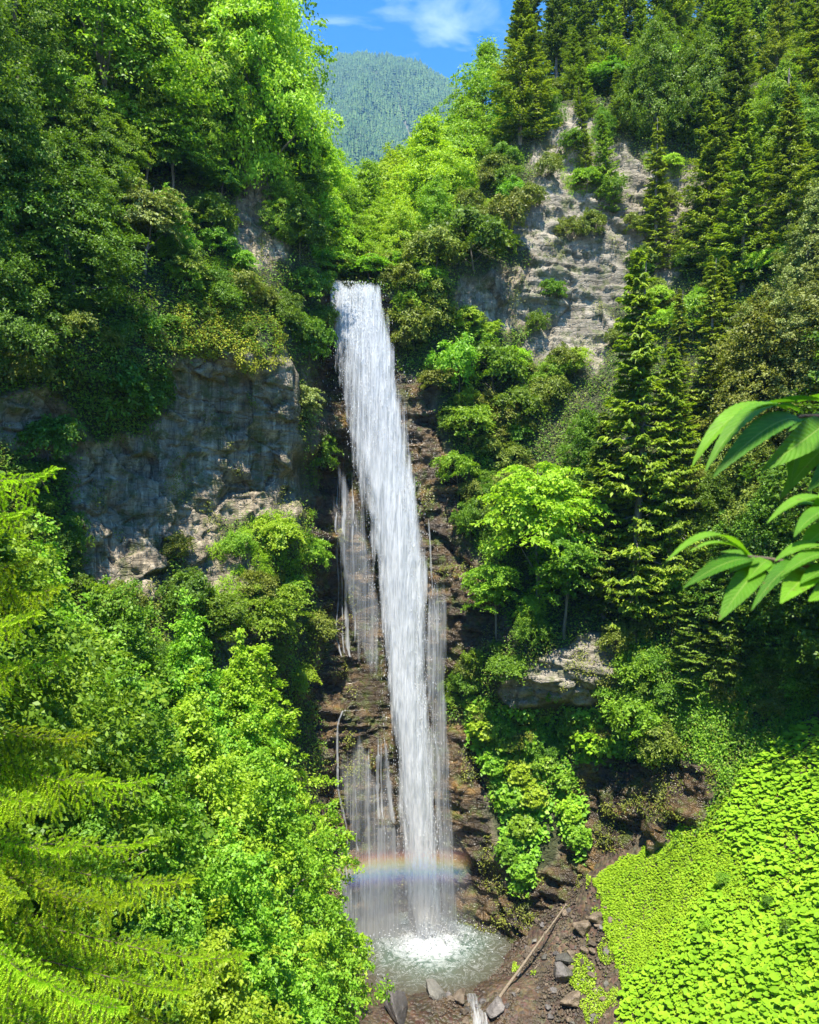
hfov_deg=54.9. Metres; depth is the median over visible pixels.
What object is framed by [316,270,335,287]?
shrub
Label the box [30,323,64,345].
shrub
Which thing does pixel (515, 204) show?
shrub
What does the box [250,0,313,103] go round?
broadleaf tree
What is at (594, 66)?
shrub
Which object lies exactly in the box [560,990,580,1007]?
boulder
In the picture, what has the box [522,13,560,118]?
spruce tree
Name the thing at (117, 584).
shrub
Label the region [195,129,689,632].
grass
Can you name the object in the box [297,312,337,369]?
shrub
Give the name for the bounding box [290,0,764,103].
sky
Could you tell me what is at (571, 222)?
shrub
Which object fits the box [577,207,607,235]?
shrub
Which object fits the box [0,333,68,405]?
shrub
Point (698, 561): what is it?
spruce tree
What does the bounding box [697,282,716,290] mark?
shrub
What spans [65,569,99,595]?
shrub
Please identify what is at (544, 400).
shrub
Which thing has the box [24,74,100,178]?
broadleaf tree
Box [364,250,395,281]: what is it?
shrub
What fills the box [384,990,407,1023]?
boulder
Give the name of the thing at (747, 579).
chestnut branch
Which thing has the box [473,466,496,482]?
shrub
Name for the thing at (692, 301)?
broadleaf tree
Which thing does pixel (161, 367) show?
shrub
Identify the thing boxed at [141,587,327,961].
broadleaf tree
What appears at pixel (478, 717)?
shrub
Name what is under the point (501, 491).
shrub
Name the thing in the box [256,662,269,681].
shrub
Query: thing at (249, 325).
shrub
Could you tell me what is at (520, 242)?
shrub
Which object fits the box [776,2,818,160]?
spruce tree
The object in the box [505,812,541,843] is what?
leafy plant
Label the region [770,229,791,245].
shrub
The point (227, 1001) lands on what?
broadleaf tree
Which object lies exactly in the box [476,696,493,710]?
shrub
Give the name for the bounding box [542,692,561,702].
shrub
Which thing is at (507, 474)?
shrub
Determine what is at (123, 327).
shrub
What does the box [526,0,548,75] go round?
spruce tree
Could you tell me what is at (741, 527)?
broadleaf tree
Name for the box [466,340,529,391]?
shrub
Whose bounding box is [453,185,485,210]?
shrub
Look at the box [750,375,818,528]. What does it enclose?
broadleaf tree
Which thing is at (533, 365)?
shrub
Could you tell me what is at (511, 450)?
shrub
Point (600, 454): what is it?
spruce tree
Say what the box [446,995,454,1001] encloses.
stone
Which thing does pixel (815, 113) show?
broadleaf tree
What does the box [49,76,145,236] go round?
broadleaf tree
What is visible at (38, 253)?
broadleaf tree
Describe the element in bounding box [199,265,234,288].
shrub
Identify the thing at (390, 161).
broadleaf tree
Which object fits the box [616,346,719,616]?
spruce tree
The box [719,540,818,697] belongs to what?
broadleaf tree
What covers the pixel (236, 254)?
shrub
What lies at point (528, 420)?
shrub
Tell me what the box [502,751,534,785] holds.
leafy plant
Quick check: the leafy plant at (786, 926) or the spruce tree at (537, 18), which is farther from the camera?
the spruce tree at (537, 18)
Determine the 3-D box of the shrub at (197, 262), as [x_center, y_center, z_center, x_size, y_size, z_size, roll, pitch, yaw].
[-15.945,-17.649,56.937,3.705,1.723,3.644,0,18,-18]
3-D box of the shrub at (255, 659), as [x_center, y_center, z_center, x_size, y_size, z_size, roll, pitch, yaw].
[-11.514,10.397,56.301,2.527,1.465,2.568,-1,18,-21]
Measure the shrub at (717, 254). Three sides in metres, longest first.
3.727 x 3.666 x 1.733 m
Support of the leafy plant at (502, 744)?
on the cliff
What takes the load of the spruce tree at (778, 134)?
on the cliff
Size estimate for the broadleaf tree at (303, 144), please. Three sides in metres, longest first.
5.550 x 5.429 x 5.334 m
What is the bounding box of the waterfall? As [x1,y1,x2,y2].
[321,281,504,974]
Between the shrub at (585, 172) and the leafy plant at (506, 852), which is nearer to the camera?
the leafy plant at (506, 852)
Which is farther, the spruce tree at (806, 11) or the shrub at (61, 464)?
the spruce tree at (806, 11)
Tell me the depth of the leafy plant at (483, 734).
65.22 m
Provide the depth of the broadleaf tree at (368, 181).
79.34 m
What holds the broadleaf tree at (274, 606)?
on the cliff
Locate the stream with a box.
[469,993,486,1023]
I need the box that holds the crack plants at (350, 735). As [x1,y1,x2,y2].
[0,105,722,934]
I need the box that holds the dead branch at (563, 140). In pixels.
[555,118,577,153]
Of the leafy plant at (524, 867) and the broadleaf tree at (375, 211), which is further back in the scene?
the broadleaf tree at (375, 211)
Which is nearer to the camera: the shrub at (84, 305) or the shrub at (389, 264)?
the shrub at (84, 305)
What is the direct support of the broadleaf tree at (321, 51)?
on the hillside
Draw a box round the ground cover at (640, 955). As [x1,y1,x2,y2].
[592,719,818,1023]
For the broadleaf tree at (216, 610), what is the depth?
53.98 m
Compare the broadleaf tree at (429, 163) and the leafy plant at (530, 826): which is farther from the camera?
the broadleaf tree at (429, 163)
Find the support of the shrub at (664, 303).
on the cliff
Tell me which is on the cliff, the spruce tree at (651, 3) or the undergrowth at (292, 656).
the undergrowth at (292, 656)
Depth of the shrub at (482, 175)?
80.94 m
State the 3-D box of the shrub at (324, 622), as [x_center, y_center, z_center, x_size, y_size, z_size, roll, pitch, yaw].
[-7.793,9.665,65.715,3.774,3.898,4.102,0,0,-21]
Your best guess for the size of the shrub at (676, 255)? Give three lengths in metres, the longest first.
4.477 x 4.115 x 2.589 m
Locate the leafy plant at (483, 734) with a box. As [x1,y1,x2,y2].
[464,715,498,741]
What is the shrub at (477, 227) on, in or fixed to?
on the hillside
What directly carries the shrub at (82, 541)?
on the cliff
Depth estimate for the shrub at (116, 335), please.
50.54 m
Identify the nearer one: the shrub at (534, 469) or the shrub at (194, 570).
the shrub at (194, 570)
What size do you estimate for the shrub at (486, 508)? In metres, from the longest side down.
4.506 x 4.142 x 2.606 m
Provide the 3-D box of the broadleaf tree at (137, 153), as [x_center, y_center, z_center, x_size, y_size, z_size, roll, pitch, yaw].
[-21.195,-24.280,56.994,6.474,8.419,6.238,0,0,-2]
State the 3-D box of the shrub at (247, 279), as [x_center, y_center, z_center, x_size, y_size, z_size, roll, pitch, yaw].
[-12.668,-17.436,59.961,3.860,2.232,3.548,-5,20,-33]
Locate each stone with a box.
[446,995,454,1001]
[459,1008,468,1015]
[462,1016,468,1023]
[479,998,485,1003]
[525,946,530,952]
[547,1013,553,1019]
[550,987,556,992]
[565,1016,571,1021]
[566,950,574,957]
[580,946,587,952]
[587,939,595,945]
[588,971,596,977]
[589,947,595,953]
[599,996,607,1002]
[603,948,609,956]
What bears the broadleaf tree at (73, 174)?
on the cliff
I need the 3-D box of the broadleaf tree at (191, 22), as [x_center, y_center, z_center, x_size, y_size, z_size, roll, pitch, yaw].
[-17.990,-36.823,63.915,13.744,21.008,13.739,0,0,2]
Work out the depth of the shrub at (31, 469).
47.90 m
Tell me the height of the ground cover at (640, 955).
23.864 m
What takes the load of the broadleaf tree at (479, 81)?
on the hillside
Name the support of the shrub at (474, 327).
on the cliff
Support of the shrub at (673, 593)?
on the cliff
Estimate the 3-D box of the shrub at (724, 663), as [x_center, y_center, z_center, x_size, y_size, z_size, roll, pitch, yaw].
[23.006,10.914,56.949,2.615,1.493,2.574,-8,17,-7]
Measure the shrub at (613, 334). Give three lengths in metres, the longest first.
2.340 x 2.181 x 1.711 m
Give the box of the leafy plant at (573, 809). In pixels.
[554,792,584,824]
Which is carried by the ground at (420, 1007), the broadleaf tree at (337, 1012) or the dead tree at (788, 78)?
the broadleaf tree at (337, 1012)
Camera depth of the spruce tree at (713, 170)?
75.99 m
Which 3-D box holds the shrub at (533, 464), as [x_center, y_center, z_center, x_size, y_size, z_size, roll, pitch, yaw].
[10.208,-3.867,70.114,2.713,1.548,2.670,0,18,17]
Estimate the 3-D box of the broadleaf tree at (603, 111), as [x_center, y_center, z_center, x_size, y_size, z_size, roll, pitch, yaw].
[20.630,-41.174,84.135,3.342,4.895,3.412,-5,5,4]
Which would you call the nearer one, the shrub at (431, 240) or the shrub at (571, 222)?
the shrub at (431, 240)
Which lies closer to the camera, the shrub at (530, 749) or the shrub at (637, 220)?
the shrub at (530, 749)
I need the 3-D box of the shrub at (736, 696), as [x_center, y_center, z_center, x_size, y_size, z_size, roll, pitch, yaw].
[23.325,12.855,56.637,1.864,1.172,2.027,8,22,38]
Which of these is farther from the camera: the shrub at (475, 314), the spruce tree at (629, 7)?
the spruce tree at (629, 7)
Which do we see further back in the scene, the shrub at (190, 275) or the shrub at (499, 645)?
the shrub at (499, 645)
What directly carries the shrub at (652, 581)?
on the cliff
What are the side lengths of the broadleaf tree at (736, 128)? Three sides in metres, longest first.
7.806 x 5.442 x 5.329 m
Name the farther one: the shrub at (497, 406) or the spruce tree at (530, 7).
the spruce tree at (530, 7)
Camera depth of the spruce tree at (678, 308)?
66.24 m
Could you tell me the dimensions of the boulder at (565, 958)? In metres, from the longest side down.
1.280 x 1.176 x 0.791 m
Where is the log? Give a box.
[499,904,566,997]
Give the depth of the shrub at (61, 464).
49.80 m
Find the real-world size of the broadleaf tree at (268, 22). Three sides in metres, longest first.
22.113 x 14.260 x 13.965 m
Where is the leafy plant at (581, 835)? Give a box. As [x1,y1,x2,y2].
[563,823,591,848]
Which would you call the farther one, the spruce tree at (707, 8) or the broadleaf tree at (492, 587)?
the spruce tree at (707, 8)
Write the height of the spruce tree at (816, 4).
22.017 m
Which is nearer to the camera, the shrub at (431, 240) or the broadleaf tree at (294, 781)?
the broadleaf tree at (294, 781)
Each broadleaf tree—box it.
[0,0,62,237]
[0,0,95,122]
[0,0,232,170]
[0,85,96,279]
[0,125,158,318]
[0,223,89,381]
[0,484,228,1023]
[0,520,193,916]
[1,126,53,186]
[3,785,250,1023]
[10,237,76,312]
[12,512,213,893]
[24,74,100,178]
[32,166,118,262]
[32,648,278,977]
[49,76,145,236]
[50,103,128,161]
[74,779,301,1023]
[77,188,139,261]
[84,574,229,819]
[87,112,156,221]
[91,0,270,163]
[108,177,200,274]
[109,665,342,991]
[118,104,193,188]
[129,0,337,110]
[134,114,225,187]
[135,182,202,260]
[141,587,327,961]
[145,895,301,1023]
[169,87,244,188]
[171,0,345,199]
[182,816,362,1023]
[186,591,256,656]
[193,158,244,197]
[196,736,395,1023]
[209,625,364,927]
[217,103,271,166]
[235,583,315,644]
[237,660,331,909]
[239,78,293,151]
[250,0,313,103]
[257,165,318,247]
[274,118,324,155]
[277,0,333,92]
[283,0,328,44]
[286,150,333,203]
[292,925,375,1023]
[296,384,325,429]
[302,138,369,268]
[307,184,387,282]
[315,156,382,218]
[331,157,413,280]
[334,994,353,1023]
[348,197,401,282]
[355,140,421,214]
[372,192,429,274]
[381,108,486,219]
[381,137,422,170]
[386,101,500,218]
[400,170,466,240]
[423,331,484,397]
[428,35,514,138]
[437,87,493,175]
[442,158,479,216]
[458,564,523,640]
[471,127,507,166]
[471,460,621,605]
[485,91,514,141]
[521,537,609,639]
[535,84,570,129]
[553,403,635,514]
[591,103,617,141]
[608,8,704,143]
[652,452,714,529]
[656,16,750,146]
[672,460,752,559]
[677,463,818,639]
[682,281,817,447]
[691,432,802,548]
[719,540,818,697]
[725,99,768,170]
[727,235,818,434]
[728,50,818,191]
[730,176,818,397]
[737,328,818,604]
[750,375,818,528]
[763,83,818,186]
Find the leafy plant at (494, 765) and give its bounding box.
[476,746,506,777]
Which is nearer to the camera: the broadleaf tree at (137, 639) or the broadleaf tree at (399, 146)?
the broadleaf tree at (137, 639)
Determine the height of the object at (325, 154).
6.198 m
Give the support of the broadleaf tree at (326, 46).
on the hillside
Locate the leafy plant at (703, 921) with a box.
[696,915,712,931]
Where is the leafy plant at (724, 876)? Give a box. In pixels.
[713,871,731,886]
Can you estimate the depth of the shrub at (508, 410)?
70.57 m
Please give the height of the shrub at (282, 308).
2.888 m
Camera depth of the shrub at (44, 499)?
48.82 m
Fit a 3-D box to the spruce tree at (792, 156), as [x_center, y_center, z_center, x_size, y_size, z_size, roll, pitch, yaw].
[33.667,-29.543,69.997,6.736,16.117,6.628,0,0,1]
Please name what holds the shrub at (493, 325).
on the cliff
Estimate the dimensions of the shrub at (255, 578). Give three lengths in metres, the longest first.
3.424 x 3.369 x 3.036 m
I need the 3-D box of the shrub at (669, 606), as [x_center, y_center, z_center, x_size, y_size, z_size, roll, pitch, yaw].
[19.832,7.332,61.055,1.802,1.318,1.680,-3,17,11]
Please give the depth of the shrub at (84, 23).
59.12 m
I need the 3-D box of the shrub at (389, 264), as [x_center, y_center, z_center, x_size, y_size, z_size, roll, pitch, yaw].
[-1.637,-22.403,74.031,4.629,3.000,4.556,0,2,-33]
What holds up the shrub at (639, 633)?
on the cliff
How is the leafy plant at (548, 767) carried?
on the cliff
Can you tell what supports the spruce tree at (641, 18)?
on the hillside
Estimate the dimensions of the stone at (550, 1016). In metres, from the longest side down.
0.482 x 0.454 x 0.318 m
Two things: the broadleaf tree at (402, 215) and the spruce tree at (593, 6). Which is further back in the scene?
the spruce tree at (593, 6)
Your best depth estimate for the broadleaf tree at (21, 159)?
47.73 m
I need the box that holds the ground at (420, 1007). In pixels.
[334,707,818,1023]
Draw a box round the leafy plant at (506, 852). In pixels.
[492,833,519,866]
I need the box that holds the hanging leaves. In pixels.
[459,690,628,897]
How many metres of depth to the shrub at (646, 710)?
59.11 m
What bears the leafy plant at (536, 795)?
on the cliff
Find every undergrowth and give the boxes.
[0,50,818,880]
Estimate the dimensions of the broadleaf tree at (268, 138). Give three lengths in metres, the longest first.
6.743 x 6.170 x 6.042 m
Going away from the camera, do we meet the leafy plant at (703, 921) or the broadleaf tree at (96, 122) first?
the leafy plant at (703, 921)
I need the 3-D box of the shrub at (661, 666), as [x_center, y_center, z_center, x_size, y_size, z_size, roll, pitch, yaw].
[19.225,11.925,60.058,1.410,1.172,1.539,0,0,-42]
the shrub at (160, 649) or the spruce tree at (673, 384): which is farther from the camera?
the spruce tree at (673, 384)
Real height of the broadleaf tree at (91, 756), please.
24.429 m
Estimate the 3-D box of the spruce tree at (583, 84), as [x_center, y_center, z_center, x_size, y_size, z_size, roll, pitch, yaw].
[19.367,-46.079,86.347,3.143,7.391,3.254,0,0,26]
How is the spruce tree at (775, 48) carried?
on the hillside
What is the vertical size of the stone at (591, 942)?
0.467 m
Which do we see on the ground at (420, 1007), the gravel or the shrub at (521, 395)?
the gravel
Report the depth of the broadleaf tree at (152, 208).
54.33 m
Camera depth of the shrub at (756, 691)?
55.45 m
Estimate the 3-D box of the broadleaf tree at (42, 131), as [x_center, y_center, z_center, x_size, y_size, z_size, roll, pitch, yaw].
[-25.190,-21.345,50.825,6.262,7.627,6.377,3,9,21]
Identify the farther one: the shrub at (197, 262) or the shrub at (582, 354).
the shrub at (582, 354)
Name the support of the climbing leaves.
on the cliff
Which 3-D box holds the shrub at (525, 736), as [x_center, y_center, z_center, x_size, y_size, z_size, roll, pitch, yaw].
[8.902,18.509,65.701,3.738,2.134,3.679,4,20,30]
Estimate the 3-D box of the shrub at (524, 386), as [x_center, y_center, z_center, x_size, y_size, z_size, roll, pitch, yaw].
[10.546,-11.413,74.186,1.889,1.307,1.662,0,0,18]
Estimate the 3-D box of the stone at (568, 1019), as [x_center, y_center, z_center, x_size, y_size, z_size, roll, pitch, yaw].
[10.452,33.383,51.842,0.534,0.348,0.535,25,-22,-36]
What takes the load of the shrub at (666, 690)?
on the cliff
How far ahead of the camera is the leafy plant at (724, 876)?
48.81 m
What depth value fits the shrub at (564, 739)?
64.56 m
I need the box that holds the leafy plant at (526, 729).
[516,724,548,749]
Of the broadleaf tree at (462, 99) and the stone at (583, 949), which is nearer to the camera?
the stone at (583, 949)
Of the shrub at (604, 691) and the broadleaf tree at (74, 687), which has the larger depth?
the shrub at (604, 691)
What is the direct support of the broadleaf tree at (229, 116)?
on the cliff
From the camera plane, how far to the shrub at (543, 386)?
72.52 m
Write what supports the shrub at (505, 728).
on the cliff
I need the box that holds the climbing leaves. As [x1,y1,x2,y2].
[475,443,818,789]
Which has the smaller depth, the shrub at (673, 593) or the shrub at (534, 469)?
the shrub at (673, 593)
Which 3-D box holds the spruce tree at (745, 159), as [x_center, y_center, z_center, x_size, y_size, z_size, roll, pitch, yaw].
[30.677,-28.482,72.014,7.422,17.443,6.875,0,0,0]
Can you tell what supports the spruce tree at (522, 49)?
on the cliff
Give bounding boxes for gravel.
[430,875,631,1023]
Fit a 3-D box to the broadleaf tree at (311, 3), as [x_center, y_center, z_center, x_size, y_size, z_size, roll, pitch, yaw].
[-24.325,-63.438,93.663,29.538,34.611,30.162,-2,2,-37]
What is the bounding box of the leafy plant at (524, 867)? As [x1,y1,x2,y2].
[506,853,538,884]
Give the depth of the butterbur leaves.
45.35 m
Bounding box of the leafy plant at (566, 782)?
[549,768,579,792]
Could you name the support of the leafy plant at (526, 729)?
on the cliff
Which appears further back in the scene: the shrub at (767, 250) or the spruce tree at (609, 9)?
the spruce tree at (609, 9)
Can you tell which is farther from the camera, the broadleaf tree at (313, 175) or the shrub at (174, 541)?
the broadleaf tree at (313, 175)
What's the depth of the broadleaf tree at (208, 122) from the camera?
61.73 m
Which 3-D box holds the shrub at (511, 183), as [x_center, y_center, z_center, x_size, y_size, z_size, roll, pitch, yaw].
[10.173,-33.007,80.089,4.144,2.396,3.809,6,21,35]
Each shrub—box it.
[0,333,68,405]
[6,461,47,490]
[14,413,89,460]
[18,0,100,54]
[22,520,41,534]
[26,494,59,511]
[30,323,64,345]
[35,457,78,484]
[39,24,86,59]
[43,530,80,552]
[53,309,100,337]
[55,524,95,557]
[56,510,91,532]
[57,292,94,317]
[57,552,90,572]
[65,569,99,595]
[72,26,133,66]
[75,340,161,449]
[81,583,103,593]
[91,578,139,613]
[95,326,129,348]
[104,316,139,342]
[105,31,144,68]
[119,590,148,609]
[121,360,143,375]
[124,304,145,317]
[125,280,291,376]
[127,375,164,390]
[135,311,165,336]
[138,379,176,408]
[142,359,170,380]
[144,640,172,668]
[155,571,216,624]
[159,314,183,326]
[159,529,195,557]
[162,255,204,294]
[164,244,209,264]
[164,254,212,280]
[164,565,206,598]
[185,195,243,234]
[192,190,225,207]
[194,305,216,319]
[195,225,243,251]
[199,60,290,97]
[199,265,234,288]
[202,279,247,309]
[218,530,258,559]
[222,248,261,269]
[227,267,267,296]
[233,569,280,602]
[237,320,255,335]
[239,650,262,665]
[251,513,306,554]
[253,286,280,310]
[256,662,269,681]
[264,659,285,682]
[265,289,305,311]
[266,204,336,256]
[266,639,291,663]
[271,299,303,331]
[272,567,286,581]
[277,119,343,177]
[277,574,315,610]
[283,202,319,231]
[286,312,325,348]
[288,266,337,307]
[289,662,322,698]
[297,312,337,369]
[299,532,334,571]
[304,605,339,645]
[310,302,341,329]
[310,434,343,477]
[312,248,353,279]
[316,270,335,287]
[318,255,358,281]
[324,269,337,280]
[328,249,370,281]
[338,253,380,281]
[344,253,396,281]
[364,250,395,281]
[373,255,403,276]
[375,270,397,285]
[381,293,449,350]
[382,250,426,268]
[382,261,432,293]
[389,288,430,312]
[389,330,427,351]
[394,321,409,329]
[396,252,427,268]
[397,224,473,274]
[399,265,444,289]
[409,275,455,300]
[410,240,444,259]
[416,293,458,326]
[416,367,460,389]
[423,203,519,273]
[431,450,481,484]
[433,678,461,698]
[436,399,468,430]
[439,692,460,706]
[443,403,502,444]
[446,670,480,694]
[448,497,482,540]
[451,304,488,328]
[452,384,480,407]
[452,658,478,678]
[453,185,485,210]
[454,327,475,340]
[455,477,487,501]
[458,494,497,524]
[460,648,486,669]
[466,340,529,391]
[467,325,485,336]
[468,328,498,346]
[468,432,506,455]
[469,388,502,412]
[472,709,488,720]
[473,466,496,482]
[474,150,515,176]
[474,476,509,505]
[475,319,504,337]
[476,165,502,185]
[476,205,506,224]
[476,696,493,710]
[481,651,532,685]
[482,197,498,206]
[482,406,523,431]
[482,428,515,441]
[484,141,524,164]
[484,397,519,411]
[485,485,509,505]
[486,186,535,232]
[486,717,522,742]
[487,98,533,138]
[487,639,505,652]
[488,163,524,188]
[488,468,516,494]
[490,385,549,424]
[491,441,532,470]
[492,233,525,251]
[493,175,524,197]
[498,417,520,429]
[499,422,533,442]
[500,722,535,752]
[506,345,533,367]
[509,613,554,648]
[512,590,548,618]
[514,383,528,388]
[514,464,536,483]
[515,460,537,470]
[515,606,547,627]
[517,416,538,434]
[518,181,549,213]
[519,359,537,371]
[520,733,548,761]
[522,307,551,337]
[526,374,572,407]
[526,720,543,734]
[527,371,547,384]
[532,151,566,180]
[534,354,575,377]
[536,278,568,297]
[538,734,563,758]
[539,396,550,406]
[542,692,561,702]
[544,76,566,97]
[545,341,583,372]
[546,372,568,386]
[551,215,582,244]
[555,127,594,150]
[555,714,579,739]
[557,732,574,749]
[562,709,583,724]
[564,346,595,376]
[567,165,602,192]
[569,59,615,97]
[569,732,616,757]
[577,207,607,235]
[579,713,602,730]
[580,723,614,741]
[588,55,637,95]
[590,712,609,725]
[591,685,621,702]
[594,170,628,199]
[594,618,638,654]
[595,689,676,748]
[601,328,622,343]
[602,732,630,758]
[608,642,661,689]
[615,581,628,598]
[615,673,642,687]
[617,674,662,702]
[621,212,652,234]
[623,244,662,267]
[627,41,681,86]
[630,262,654,275]
[631,615,666,640]
[632,276,666,296]
[633,644,671,676]
[635,626,656,642]
[636,713,689,766]
[641,181,680,206]
[642,570,668,592]
[643,284,675,304]
[644,677,691,705]
[645,308,671,326]
[651,566,693,596]
[653,152,688,170]
[655,599,676,614]
[657,664,671,676]
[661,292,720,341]
[661,295,678,306]
[666,588,680,600]
[669,242,707,267]
[671,228,697,245]
[671,241,699,258]
[677,697,694,710]
[687,284,712,298]
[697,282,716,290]
[702,247,737,266]
[702,676,743,704]
[703,255,737,278]
[705,273,739,290]
[707,653,742,674]
[712,699,725,713]
[721,665,760,692]
[725,669,767,698]
[725,689,746,700]
[735,252,776,272]
[741,29,765,69]
[747,247,784,268]
[765,243,803,263]
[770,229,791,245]
[772,670,817,700]
[781,644,812,669]
[782,47,811,73]
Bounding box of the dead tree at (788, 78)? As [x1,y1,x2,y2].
[777,68,793,136]
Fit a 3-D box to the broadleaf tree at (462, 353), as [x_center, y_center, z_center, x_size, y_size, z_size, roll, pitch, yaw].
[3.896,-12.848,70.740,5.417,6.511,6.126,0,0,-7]
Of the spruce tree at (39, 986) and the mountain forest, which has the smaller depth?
the spruce tree at (39, 986)
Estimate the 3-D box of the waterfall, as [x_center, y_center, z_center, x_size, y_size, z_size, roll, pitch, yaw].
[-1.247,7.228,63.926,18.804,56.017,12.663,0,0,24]
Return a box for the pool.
[341,912,511,995]
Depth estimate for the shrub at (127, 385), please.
52.18 m
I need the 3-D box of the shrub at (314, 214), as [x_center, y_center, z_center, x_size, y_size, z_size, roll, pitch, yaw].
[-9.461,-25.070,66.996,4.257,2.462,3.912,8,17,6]
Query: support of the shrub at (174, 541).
on the cliff
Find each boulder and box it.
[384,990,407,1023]
[426,979,445,1000]
[453,987,464,1004]
[486,996,504,1017]
[553,961,573,983]
[555,952,573,964]
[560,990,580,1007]
[573,920,590,936]
[588,911,601,923]
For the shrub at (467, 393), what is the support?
on the cliff
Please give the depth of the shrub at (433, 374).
69.38 m
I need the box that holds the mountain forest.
[304,49,492,177]
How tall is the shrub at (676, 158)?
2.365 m
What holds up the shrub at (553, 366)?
on the cliff
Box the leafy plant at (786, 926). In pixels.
[776,916,793,934]
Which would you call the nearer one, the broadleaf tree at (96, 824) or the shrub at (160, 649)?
the broadleaf tree at (96, 824)
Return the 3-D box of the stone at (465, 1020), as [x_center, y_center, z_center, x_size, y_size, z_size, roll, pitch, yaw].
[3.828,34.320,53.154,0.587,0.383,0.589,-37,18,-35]
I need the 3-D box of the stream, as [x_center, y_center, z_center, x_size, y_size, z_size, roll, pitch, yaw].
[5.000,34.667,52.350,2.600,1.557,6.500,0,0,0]
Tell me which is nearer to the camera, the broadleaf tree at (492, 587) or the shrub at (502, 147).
the broadleaf tree at (492, 587)
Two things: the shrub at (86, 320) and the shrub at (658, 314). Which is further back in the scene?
the shrub at (658, 314)
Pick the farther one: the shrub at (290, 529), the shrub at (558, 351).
the shrub at (558, 351)
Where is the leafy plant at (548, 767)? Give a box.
[530,751,559,776]
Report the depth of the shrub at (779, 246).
69.07 m
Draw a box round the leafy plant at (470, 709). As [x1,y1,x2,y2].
[466,700,485,717]
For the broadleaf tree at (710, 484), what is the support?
on the cliff
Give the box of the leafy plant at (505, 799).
[494,783,524,812]
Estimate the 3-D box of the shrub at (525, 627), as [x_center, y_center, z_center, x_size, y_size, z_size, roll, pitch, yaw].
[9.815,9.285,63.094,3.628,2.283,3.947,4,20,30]
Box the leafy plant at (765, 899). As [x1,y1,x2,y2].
[760,894,773,907]
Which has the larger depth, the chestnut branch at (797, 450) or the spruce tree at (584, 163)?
the spruce tree at (584, 163)
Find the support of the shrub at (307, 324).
on the cliff
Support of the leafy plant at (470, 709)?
on the cliff
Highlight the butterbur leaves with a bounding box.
[596,717,818,1023]
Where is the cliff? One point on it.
(142, 512)
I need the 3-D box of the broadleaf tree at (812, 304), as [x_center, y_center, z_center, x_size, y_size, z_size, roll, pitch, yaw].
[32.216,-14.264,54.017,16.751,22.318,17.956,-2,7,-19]
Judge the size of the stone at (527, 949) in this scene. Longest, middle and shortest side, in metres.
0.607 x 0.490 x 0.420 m
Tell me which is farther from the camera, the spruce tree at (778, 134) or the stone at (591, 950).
the spruce tree at (778, 134)
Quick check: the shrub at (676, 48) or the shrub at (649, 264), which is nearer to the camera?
the shrub at (649, 264)
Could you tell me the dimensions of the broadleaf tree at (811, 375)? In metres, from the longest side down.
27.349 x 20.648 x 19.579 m
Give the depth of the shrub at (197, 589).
52.66 m
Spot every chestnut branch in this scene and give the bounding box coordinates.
[665,531,818,620]
[691,394,818,498]
[766,493,818,551]
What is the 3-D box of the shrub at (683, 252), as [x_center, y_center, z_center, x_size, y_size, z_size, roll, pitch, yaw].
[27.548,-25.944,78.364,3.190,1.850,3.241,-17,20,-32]
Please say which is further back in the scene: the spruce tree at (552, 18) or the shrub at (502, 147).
the spruce tree at (552, 18)
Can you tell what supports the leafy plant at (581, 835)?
on the cliff
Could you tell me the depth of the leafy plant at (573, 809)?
62.61 m
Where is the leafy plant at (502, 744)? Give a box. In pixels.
[486,728,520,754]
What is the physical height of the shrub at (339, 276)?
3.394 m
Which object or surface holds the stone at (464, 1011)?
on the ground at (420, 1007)
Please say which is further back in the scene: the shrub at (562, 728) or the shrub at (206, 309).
the shrub at (562, 728)
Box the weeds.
[511,871,682,1023]
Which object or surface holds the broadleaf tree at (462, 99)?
on the hillside
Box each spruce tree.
[0,465,254,1023]
[265,45,297,153]
[277,68,325,210]
[487,1,532,118]
[488,0,561,144]
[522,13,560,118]
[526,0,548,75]
[536,0,595,101]
[537,0,571,98]
[548,0,607,96]
[557,0,602,100]
[557,29,585,100]
[561,412,643,618]
[572,57,599,119]
[574,86,597,168]
[582,248,692,642]
[587,0,630,97]
[589,113,630,215]
[592,0,650,96]
[608,69,634,132]
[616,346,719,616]
[620,73,653,137]
[626,0,648,92]
[628,0,695,86]
[634,116,681,277]
[646,0,704,39]
[651,0,697,84]
[660,288,694,429]
[662,553,724,703]
[668,92,741,274]
[670,30,704,145]
[681,0,765,148]
[686,255,731,445]
[686,513,773,684]
[687,0,764,58]
[698,0,714,34]
[698,256,742,380]
[702,104,783,291]
[713,15,771,164]
[730,0,759,81]
[732,0,762,80]
[747,0,792,81]
[747,86,818,262]
[752,0,799,79]
[755,0,795,80]
[766,93,798,167]
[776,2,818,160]
[780,0,818,79]
[784,0,816,79]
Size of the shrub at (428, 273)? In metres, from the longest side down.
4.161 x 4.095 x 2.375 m
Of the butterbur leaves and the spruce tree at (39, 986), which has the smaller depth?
the spruce tree at (39, 986)
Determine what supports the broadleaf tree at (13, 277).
on the cliff
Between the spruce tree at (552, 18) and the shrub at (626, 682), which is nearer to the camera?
the shrub at (626, 682)
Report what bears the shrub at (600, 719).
on the cliff
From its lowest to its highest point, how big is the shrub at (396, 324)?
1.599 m
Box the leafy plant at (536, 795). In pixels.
[519,775,551,810]
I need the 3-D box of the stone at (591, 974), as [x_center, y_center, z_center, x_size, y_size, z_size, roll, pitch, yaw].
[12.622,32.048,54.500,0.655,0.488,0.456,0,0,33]
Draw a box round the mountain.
[319,68,450,177]
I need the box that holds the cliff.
[0,56,818,942]

